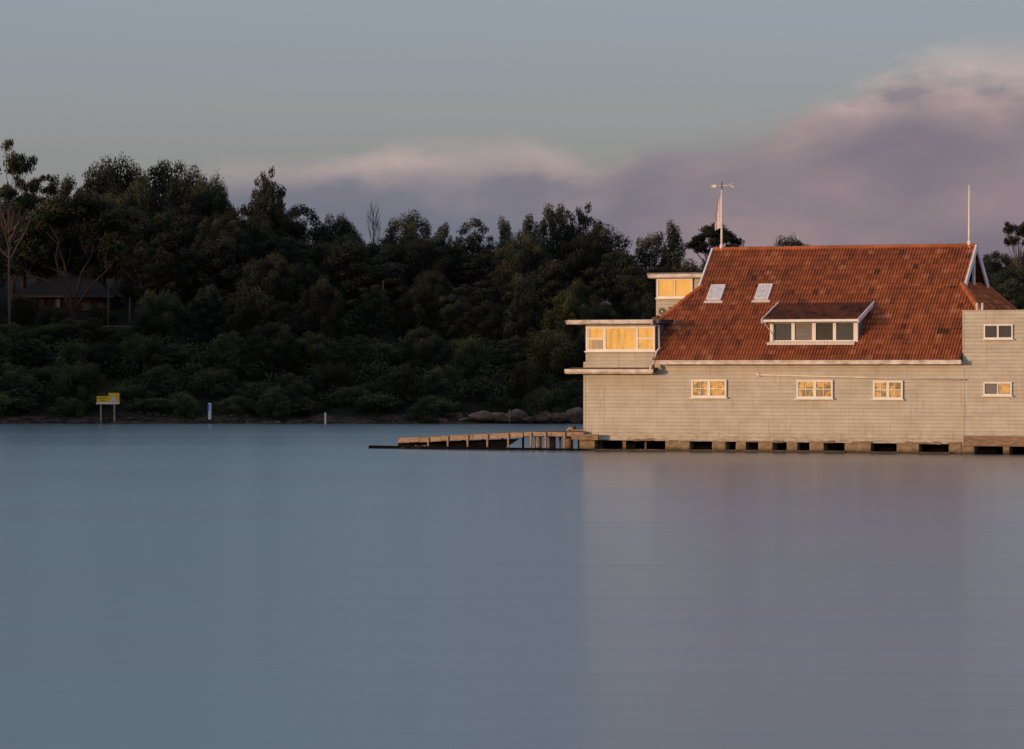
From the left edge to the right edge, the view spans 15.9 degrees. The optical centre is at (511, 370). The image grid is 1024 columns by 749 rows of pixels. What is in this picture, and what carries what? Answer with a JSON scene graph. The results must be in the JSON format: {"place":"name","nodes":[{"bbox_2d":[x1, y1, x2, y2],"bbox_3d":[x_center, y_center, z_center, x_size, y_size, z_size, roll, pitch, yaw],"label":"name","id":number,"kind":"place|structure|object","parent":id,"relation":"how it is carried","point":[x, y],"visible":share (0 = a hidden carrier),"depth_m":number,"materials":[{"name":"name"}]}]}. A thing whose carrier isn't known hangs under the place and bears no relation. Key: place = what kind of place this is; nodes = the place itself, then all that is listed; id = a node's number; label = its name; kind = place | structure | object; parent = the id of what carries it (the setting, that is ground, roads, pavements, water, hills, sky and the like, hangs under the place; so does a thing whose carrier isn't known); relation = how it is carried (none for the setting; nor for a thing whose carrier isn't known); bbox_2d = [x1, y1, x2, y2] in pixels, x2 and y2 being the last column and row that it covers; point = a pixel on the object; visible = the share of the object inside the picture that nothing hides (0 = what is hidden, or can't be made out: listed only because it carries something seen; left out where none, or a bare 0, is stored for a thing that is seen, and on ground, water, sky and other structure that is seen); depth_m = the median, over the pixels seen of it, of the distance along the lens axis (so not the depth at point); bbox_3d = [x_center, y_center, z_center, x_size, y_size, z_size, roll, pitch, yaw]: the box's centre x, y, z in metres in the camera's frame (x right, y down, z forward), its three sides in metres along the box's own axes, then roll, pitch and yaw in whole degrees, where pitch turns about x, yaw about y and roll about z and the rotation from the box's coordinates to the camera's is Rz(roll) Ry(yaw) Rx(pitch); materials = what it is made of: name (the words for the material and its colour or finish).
{"place":"outdoors","nodes":[
{"label":"outdoors","id":0,"kind":"place"},
{"bbox_2d":[0,268,622,423],"bbox_3d":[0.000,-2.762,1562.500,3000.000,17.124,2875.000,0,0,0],"label":"hillside","id":1,"kind":"structure","parent":0,"point":[121,311],"depth_m":230.00,"materials":[{"name":"green plant"}]},
{"bbox_2d":[0,201,38,299],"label":"broadleaf tree","id":2,"kind":"object","parent":1,"relation":"on","point":[16,261],"visible":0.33,"depth_m":264.65,"materials":[{"name":"green plant"}]},
{"bbox_2d":[0,138,41,329],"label":"gum tree","id":3,"kind":"object","parent":1,"relation":"on","point":[20,164],"visible":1,"depth_m":251.01,"materials":[{"name":"green plant"}]},
{"bbox_2d":[4,294,37,324],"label":"mangrove bush","id":4,"kind":"object","parent":1,"relation":"on","point":[22,313],"visible":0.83,"depth_m":255.62,"materials":[{"name":"green plant"}]},
{"bbox_2d":[0,362,45,396],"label":"mangrove bush","id":5,"kind":"object","parent":1,"relation":"on","point":[12,376],"visible":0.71,"depth_m":231.24,"materials":[{"name":"green plant"}]},
{"bbox_2d":[0,338,56,367],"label":"bush","id":6,"kind":"object","parent":1,"relation":"on","point":[29,349],"visible":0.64,"depth_m":240.42,"materials":[{"name":"plant"}]},
{"bbox_2d":[13,173,57,282],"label":"gum tree","id":7,"kind":"object","parent":1,"relation":"on","point":[50,189],"visible":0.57,"depth_m":275.91,"materials":[{"name":"green plant"}]},
{"bbox_2d":[15,205,67,279],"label":"broadleaf tree","id":8,"kind":"object","parent":1,"relation":"on","point":[46,270],"visible":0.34,"depth_m":266.78,"materials":[{"name":"green plant"}]},
{"bbox_2d":[24,323,90,350],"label":"mangrove bush","id":9,"kind":"object","parent":1,"relation":"on","point":[39,333],"visible":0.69,"depth_m":245.69,"materials":[{"name":"green plant"}]},
{"bbox_2d":[10,276,124,315],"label":"brick house","id":10,"kind":"structure","parent":1,"relation":"on","point":[41,293],"depth_m":263.26,"materials":[{"name":"brick"}]},
{"bbox_2d":[47,396,87,417],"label":"mangrove bush","id":11,"kind":"object","parent":1,"relation":"on","point":[61,405],"visible":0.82,"depth_m":228.26,"materials":[{"name":"green plant"}]},
{"bbox_2d":[3,188,140,321],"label":"gum tree","id":12,"kind":"object","parent":1,"relation":"on","point":[55,213],"visible":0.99,"depth_m":255.76,"materials":[{"name":"green plant"}]},
{"bbox_2d":[52,341,101,370],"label":"mangrove bush","id":13,"kind":"object","parent":1,"relation":"on","point":[75,354],"visible":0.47,"depth_m":237.91,"materials":[{"name":"green plant"}]},
{"bbox_2d":[46,317,112,345],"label":"mangrove bush","id":14,"kind":"object","parent":1,"relation":"on","point":[94,328],"visible":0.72,"depth_m":246.56,"materials":[{"name":"green plant"}]},
{"bbox_2d":[54,358,106,408],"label":"mangrove bush","id":15,"kind":"object","parent":1,"relation":"on","point":[75,376],"visible":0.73,"depth_m":230.04,"materials":[{"name":"green plant"}]},
{"bbox_2d":[63,209,131,282],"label":"broadleaf tree","id":16,"kind":"object","parent":1,"relation":"on","point":[90,268],"visible":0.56,"depth_m":266.75,"materials":[{"name":"green plant"}]},
{"bbox_2d":[71,151,156,285],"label":"broadleaf tree","id":17,"kind":"object","parent":1,"relation":"on","point":[110,177],"visible":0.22,"depth_m":283.04,"materials":[{"name":"green plant"}]},
{"bbox_2d":[103,206,173,305],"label":"sheoak tree","id":18,"kind":"object","parent":1,"relation":"on","point":[145,226],"visible":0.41,"depth_m":265.73,"materials":[{"name":"green plant"}]},
{"bbox_2d":[117,333,162,374],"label":"mangrove bush","id":19,"kind":"object","parent":1,"relation":"on","point":[137,348],"visible":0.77,"depth_m":237.76,"materials":[{"name":"green plant"}]},
{"bbox_2d":[115,237,172,322],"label":"broadleaf tree","id":20,"kind":"object","parent":1,"relation":"on","point":[146,281],"visible":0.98,"depth_m":255.44,"materials":[{"name":"green plant"}]},
{"bbox_2d":[111,174,178,268],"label":"broadleaf tree","id":21,"kind":"object","parent":1,"relation":"on","point":[141,198],"visible":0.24,"depth_m":273.58,"materials":[{"name":"green plant"}]},
{"bbox_2d":[129,286,195,343],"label":"broadleaf tree","id":22,"kind":"object","parent":1,"relation":"on","point":[167,321],"visible":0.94,"depth_m":244.96,"materials":[{"name":"green plant"}]},
{"bbox_2d":[134,363,191,397],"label":"mangrove bush","id":23,"kind":"object","parent":1,"relation":"on","point":[161,371],"visible":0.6,"depth_m":233.13,"materials":[{"name":"green plant"}]},
{"bbox_2d":[135,157,193,285],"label":"broadleaf tree","id":24,"kind":"object","parent":1,"relation":"on","point":[162,176],"visible":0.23,"depth_m":285.18,"materials":[{"name":"green plant"}]},
{"bbox_2d":[143,202,202,297],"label":"broadleaf tree","id":25,"kind":"object","parent":1,"relation":"on","point":[181,233],"visible":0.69,"depth_m":266.27,"materials":[{"name":"green plant"}]},
{"bbox_2d":[160,391,202,419],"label":"mangrove bush","id":26,"kind":"object","parent":1,"relation":"on","point":[179,406],"visible":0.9,"depth_m":227.76,"materials":[{"name":"green plant"}]},
{"bbox_2d":[165,163,209,276],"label":"broadleaf tree","id":27,"kind":"object","parent":1,"relation":"on","point":[189,186],"visible":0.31,"depth_m":279.38,"materials":[{"name":"green plant"}]},
{"bbox_2d":[153,186,229,281],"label":"broadleaf tree","id":28,"kind":"object","parent":1,"relation":"on","point":[205,202],"visible":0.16,"depth_m":276.59,"materials":[{"name":"green plant"}]},
{"bbox_2d":[184,284,232,347],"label":"sheoak tree","id":29,"kind":"object","parent":1,"relation":"on","point":[209,318],"visible":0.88,"depth_m":247.57,"materials":[{"name":"green plant"}]},
{"bbox_2d":[187,367,238,395],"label":"mangrove bush","id":30,"kind":"object","parent":1,"relation":"on","point":[223,377],"visible":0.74,"depth_m":232.89,"materials":[{"name":"green plant"}]},
{"bbox_2d":[189,215,238,291],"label":"broadleaf tree","id":31,"kind":"object","parent":1,"relation":"on","point":[212,234],"visible":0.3,"depth_m":264.90,"materials":[{"name":"green plant"}]},
{"bbox_2d":[191,169,238,239],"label":"broadleaf tree","id":32,"kind":"object","parent":1,"relation":"on","point":[215,194],"visible":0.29,"depth_m":277.11,"materials":[{"name":"green plant"}]},
{"bbox_2d":[189,236,242,314],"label":"sheoak tree","id":33,"kind":"object","parent":1,"relation":"on","point":[223,279],"visible":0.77,"depth_m":257.25,"materials":[{"name":"green plant"}]},
{"bbox_2d":[200,330,256,378],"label":"mangrove bush","id":34,"kind":"object","parent":1,"relation":"on","point":[230,349],"visible":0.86,"depth_m":236.99,"materials":[{"name":"green plant"}]},
{"bbox_2d":[0,412,473,423],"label":"pebbles","id":35,"kind":"object","parent":1,"relation":"on","point":[156,414],"visible":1,"depth_m":226.99,"materials":[{"name":"stone"}]},
{"bbox_2d":[217,216,280,287],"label":"broadleaf tree","id":36,"kind":"object","parent":1,"relation":"on","point":[245,256],"visible":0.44,"depth_m":266.11,"materials":[{"name":"green plant"}]},
{"bbox_2d":[221,285,282,347],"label":"broadleaf tree","id":37,"kind":"object","parent":1,"relation":"on","point":[243,322],"visible":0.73,"depth_m":245.84,"materials":[{"name":"green plant"}]},
{"bbox_2d":[252,183,285,232],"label":"broadleaf tree","id":38,"kind":"object","parent":1,"relation":"on","point":[270,201],"visible":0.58,"depth_m":274.56,"materials":[{"name":"green plant"}]},
{"bbox_2d":[235,251,307,311],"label":"broadleaf tree","id":39,"kind":"object","parent":1,"relation":"on","point":[271,280],"visible":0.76,"depth_m":253.75,"materials":[{"name":"green plant"}]},
{"bbox_2d":[253,385,291,420],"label":"mangrove bush","id":40,"kind":"object","parent":1,"relation":"on","point":[281,400],"visible":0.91,"depth_m":227.81,"materials":[{"name":"green plant"}]},
{"bbox_2d":[244,321,304,377],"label":"broadleaf tree","id":41,"kind":"object","parent":1,"relation":"on","point":[277,343],"visible":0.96,"depth_m":237.75,"materials":[{"name":"green plant"}]},
{"bbox_2d":[242,208,309,262],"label":"broadleaf tree","id":42,"kind":"object","parent":1,"relation":"on","point":[292,227],"visible":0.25,"depth_m":273.25,"materials":[{"name":"green plant"}]},
{"bbox_2d":[252,237,317,290],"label":"sheoak tree","id":43,"kind":"object","parent":1,"relation":"on","point":[293,253],"visible":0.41,"depth_m":265.61,"materials":[{"name":"green plant"}]},
{"bbox_2d":[274,372,314,405],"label":"mangrove bush","id":44,"kind":"object","parent":1,"relation":"on","point":[294,387],"visible":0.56,"depth_m":230.50,"materials":[{"name":"green plant"}]},
{"bbox_2d":[275,203,327,250],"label":"broadleaf tree","id":45,"kind":"object","parent":1,"relation":"on","point":[315,234],"visible":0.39,"depth_m":275.41,"materials":[{"name":"green plant"}]},
{"bbox_2d":[0,280,610,408],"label":"undergrowth","id":46,"kind":"object","parent":1,"relation":"on","point":[368,368],"visible":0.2,"depth_m":236.45,"materials":[{"name":"green plant"}]},
{"bbox_2d":[291,262,328,308],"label":"broadleaf tree","id":47,"kind":"object","parent":1,"relation":"on","point":[307,280],"visible":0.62,"depth_m":255.78,"materials":[{"name":"green plant"}]},
{"bbox_2d":[280,330,347,375],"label":"mangrove bush","id":48,"kind":"object","parent":1,"relation":"on","point":[312,349],"visible":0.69,"depth_m":238.54,"materials":[{"name":"green plant"}]},
{"bbox_2d":[296,275,345,346],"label":"broadleaf tree","id":49,"kind":"object","parent":1,"relation":"on","point":[324,325],"visible":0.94,"depth_m":245.32,"materials":[{"name":"green plant"}]},
{"bbox_2d":[299,240,350,281],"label":"broadleaf tree","id":50,"kind":"object","parent":1,"relation":"on","point":[319,250],"visible":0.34,"depth_m":266.09,"materials":[{"name":"green plant"}]},
{"bbox_2d":[322,210,364,286],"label":"broadleaf tree","id":51,"kind":"object","parent":1,"relation":"on","point":[334,230],"visible":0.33,"depth_m":279.31,"materials":[{"name":"green plant"}]},
{"bbox_2d":[319,241,379,321],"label":"sheoak tree","id":52,"kind":"object","parent":1,"relation":"on","point":[351,284],"visible":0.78,"depth_m":255.88,"materials":[{"name":"green plant"}]},
{"bbox_2d":[354,393,406,411],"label":"shore shrub","id":53,"kind":"object","parent":1,"relation":"on","point":[375,403],"visible":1,"depth_m":228.49,"materials":[{"name":"green plant"}]},
{"bbox_2d":[352,241,412,288],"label":"broadleaf tree","id":54,"kind":"object","parent":1,"relation":"on","point":[384,250],"visible":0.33,"depth_m":266.10,"materials":[{"name":"green plant"}]},
{"bbox_2d":[356,262,411,321],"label":"sheoak tree","id":55,"kind":"object","parent":1,"relation":"on","point":[393,276],"visible":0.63,"depth_m":256.16,"materials":[{"name":"green plant"}]},
{"bbox_2d":[370,363,428,404],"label":"mangrove bush","id":56,"kind":"object","parent":1,"relation":"on","point":[413,381],"visible":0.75,"depth_m":230.94,"materials":[{"name":"green plant"}]},
{"bbox_2d":[382,208,434,258],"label":"broadleaf tree","id":57,"kind":"object","parent":1,"relation":"on","point":[410,227],"visible":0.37,"depth_m":277.39,"materials":[{"name":"green plant"}]},
{"bbox_2d":[389,284,439,344],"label":"broadleaf tree","id":58,"kind":"object","parent":1,"relation":"on","point":[411,303],"visible":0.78,"depth_m":248.44,"materials":[{"name":"green plant"}]},
{"bbox_2d":[383,234,452,290],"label":"broadleaf tree","id":59,"kind":"object","parent":1,"relation":"on","point":[423,264],"visible":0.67,"depth_m":265.68,"materials":[{"name":"green plant"}]},
{"bbox_2d":[396,326,448,375],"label":"broadleaf tree","id":60,"kind":"object","parent":1,"relation":"on","point":[420,347],"visible":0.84,"depth_m":237.99,"materials":[{"name":"green plant"}]},
{"bbox_2d":[408,269,453,312],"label":"broadleaf tree","id":61,"kind":"object","parent":1,"relation":"on","point":[428,281],"visible":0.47,"depth_m":255.98,"materials":[{"name":"green plant"}]},
{"bbox_2d":[404,395,458,423],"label":"mangrove bush","id":62,"kind":"object","parent":1,"relation":"on","point":[426,402],"visible":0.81,"depth_m":226.87,"materials":[{"name":"green plant"}]},
{"bbox_2d":[419,364,464,392],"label":"mangrove bush","id":63,"kind":"object","parent":1,"relation":"on","point":[441,377],"visible":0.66,"depth_m":233.11,"materials":[{"name":"green plant"}]},
{"bbox_2d":[417,242,480,301],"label":"sheoak tree","id":64,"kind":"object","parent":1,"relation":"on","point":[463,255],"visible":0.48,"depth_m":267.49,"materials":[{"name":"green plant"}]},
{"bbox_2d":[430,293,473,340],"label":"broadleaf tree","id":65,"kind":"object","parent":1,"relation":"on","point":[460,323],"visible":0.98,"depth_m":248.42,"materials":[{"name":"green plant"}]},
{"bbox_2d":[446,337,490,379],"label":"mangrove bush","id":66,"kind":"object","parent":1,"relation":"on","point":[466,354],"visible":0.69,"depth_m":237.73,"materials":[{"name":"green plant"}]},
{"bbox_2d":[441,281,496,322],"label":"broadleaf tree","id":67,"kind":"object","parent":1,"relation":"on","point":[475,300],"visible":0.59,"depth_m":255.42,"materials":[{"name":"green plant"}]},
{"bbox_2d":[452,218,494,292],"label":"sheoak tree","id":68,"kind":"object","parent":1,"relation":"on","point":[477,238],"visible":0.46,"depth_m":273.80,"materials":[{"name":"green plant"}]},
{"bbox_2d":[447,253,508,305],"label":"broadleaf tree","id":69,"kind":"object","parent":1,"relation":"on","point":[484,272],"visible":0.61,"depth_m":266.47,"materials":[{"name":"green plant"}]},
{"bbox_2d":[462,299,517,345],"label":"broadleaf tree","id":70,"kind":"object","parent":1,"relation":"on","point":[491,321],"visible":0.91,"depth_m":247.75,"materials":[{"name":"green plant"}]},
{"bbox_2d":[483,265,522,325],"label":"sheoak tree","id":71,"kind":"object","parent":1,"relation":"on","point":[503,299],"visible":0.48,"depth_m":255.67,"materials":[{"name":"green plant"}]},
{"bbox_2d":[488,336,542,376],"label":"sheoak tree","id":72,"kind":"object","parent":1,"relation":"on","point":[517,345],"visible":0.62,"depth_m":239.45,"materials":[{"name":"green plant"}]},
{"bbox_2d":[491,229,556,302],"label":"broadleaf tree","id":73,"kind":"object","parent":1,"relation":"on","point":[531,258],"visible":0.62,"depth_m":266.41,"materials":[{"name":"green plant"}]},
{"bbox_2d":[500,273,547,355],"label":"sheoak tree","id":74,"kind":"object","parent":1,"relation":"on","point":[521,306],"visible":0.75,"depth_m":246.17,"materials":[{"name":"green plant"}]},
{"bbox_2d":[505,359,551,405],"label":"mangrove bush","id":75,"kind":"object","parent":1,"relation":"on","point":[528,383],"visible":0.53,"depth_m":231.65,"materials":[{"name":"green plant"}]},
{"bbox_2d":[522,387,566,423],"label":"mangrove bush","id":76,"kind":"object","parent":1,"relation":"on","point":[535,404],"visible":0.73,"depth_m":226.89,"materials":[{"name":"green plant"}]},
{"bbox_2d":[528,259,570,334],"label":"sheoak tree","id":77,"kind":"object","parent":1,"relation":"on","point":[550,273],"visible":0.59,"depth_m":255.26,"materials":[{"name":"green plant"}]},
{"bbox_2d":[515,326,584,381],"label":"mangrove bush","id":78,"kind":"object","parent":1,"relation":"on","point":[541,345],"visible":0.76,"depth_m":238.44,"materials":[{"name":"green plant"}]},
{"bbox_2d":[537,201,577,302],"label":"broadleaf tree","id":79,"kind":"object","parent":1,"relation":"on","point":[555,238],"visible":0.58,"depth_m":275.39,"materials":[{"name":"green plant"}]},
{"bbox_2d":[539,290,588,357],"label":"broadleaf tree","id":80,"kind":"object","parent":1,"relation":"on","point":[570,313],"visible":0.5,"depth_m":244.82,"materials":[{"name":"green plant"}]},
{"bbox_2d":[553,237,598,304],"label":"broadleaf tree","id":81,"kind":"object","parent":1,"relation":"on","point":[572,263],"visible":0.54,"depth_m":267.45,"materials":[{"name":"green plant"}]},
{"bbox_2d":[557,277,602,331],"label":"broadleaf tree","id":82,"kind":"object","parent":1,"relation":"on","point":[576,290],"visible":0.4,"depth_m":253.77,"materials":[{"name":"green plant"}]},
{"bbox_2d":[561,222,633,302],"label":"broadleaf tree","id":83,"kind":"object","parent":1,"relation":"on","point":[581,238],"visible":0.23,"depth_m":273.02,"materials":[{"name":"green plant"}]},
{"bbox_2d":[582,223,615,300],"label":"sheoak tree","id":84,"kind":"object","parent":1,"relation":"on","point":[596,229],"visible":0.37,"depth_m":271.53,"materials":[{"name":"green plant"}]},
{"bbox_2d":[580,250,650,314],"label":"sheoak tree","id":85,"kind":"object","parent":1,"relation":"on","point":[620,274],"visible":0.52,"depth_m":265.05,"materials":[{"name":"green plant"}]},
{"bbox_2d":[607,275,655,318],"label":"broadleaf tree","id":86,"kind":"object","parent":1,"relation":"on","point":[624,310],"visible":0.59,"depth_m":254.79,"materials":[{"name":"green plant"}]},
{"bbox_2d":[630,231,668,292],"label":"broadleaf tree","id":87,"kind":"object","parent":1,"relation":"on","point":[644,257],"visible":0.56,"depth_m":271.57,"materials":[{"name":"green plant"}]},
{"bbox_2d":[663,219,685,272],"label":"sheoak tree","id":88,"kind":"object","parent":1,"relation":"on","point":[673,244],"visible":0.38,"depth_m":269.72,"materials":[{"name":"green plant"}]},
{"bbox_2d":[684,223,744,262],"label":"umbrella pine","id":89,"kind":"object","parent":1,"relation":"on","point":[696,244],"visible":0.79,"depth_m":299.08,"materials":[{"name":"green plant"}]},
{"bbox_2d":[990,258,1023,308],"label":"broadleaf tree","id":90,"kind":"object","parent":1,"relation":"on","point":[1008,275],"visible":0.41,"depth_m":271.41,"materials":[{"name":"green plant"}]},
{"bbox_2d":[1002,220,1023,272],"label":"gum tree","id":91,"kind":"object","parent":1,"relation":"on","point":[1008,230],"visible":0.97,"depth_m":279.78,"materials":[{"name":"green plant"}]},
{"bbox_2d":[0,423,1023,748],"bbox_3d":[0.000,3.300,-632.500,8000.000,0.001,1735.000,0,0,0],"label":"water","id":92,"kind":"structure","parent":0,"point":[292,585],"depth_m":54.12,"materials":[{"name":"blue liquid"}]},
{"bbox_2d":[369,431,598,450],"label":"jetty","id":93,"kind":"object","parent":92,"relation":"in","point":[442,442],"visible":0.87,"depth_m":152.68,"materials":[{"name":"wood"}]},
{"bbox_2d":[564,243,1023,453],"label":"boathouse","id":94,"kind":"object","parent":92,"relation":"in","point":[907,348],"visible":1,"depth_m":147.96,"materials":[{"name":"paint"}]},
{"bbox_2d":[584,326,655,351],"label":"window","id":95,"kind":"structure","parent":94,"relation":"in","point":[614,339],"depth_m":150.23,"materials":[{"name":"glass"}]},
{"bbox_2d":[655,278,692,298],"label":"window","id":96,"kind":"structure","parent":94,"relation":"in","point":[672,288],"depth_m":153.94,"materials":[{"name":"glass"}]},
{"bbox_2d":[690,379,727,398],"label":"window","id":97,"kind":"structure","parent":94,"relation":"in","point":[700,388],"depth_m":148.66,"materials":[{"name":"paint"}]},
{"bbox_2d":[795,380,833,399],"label":"window","id":98,"kind":"structure","parent":94,"relation":"in","point":[805,389],"depth_m":146.82,"materials":[{"name":"paint"}]},
{"bbox_2d":[871,381,903,399],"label":"window","id":99,"kind":"structure","parent":94,"relation":"in","point":[882,390],"depth_m":145.57,"materials":[{"name":"paint"}]},
{"bbox_2d":[0,0,1023,301],"label":"sky","id":100,"kind":"structure","parent":0,"point":[829,122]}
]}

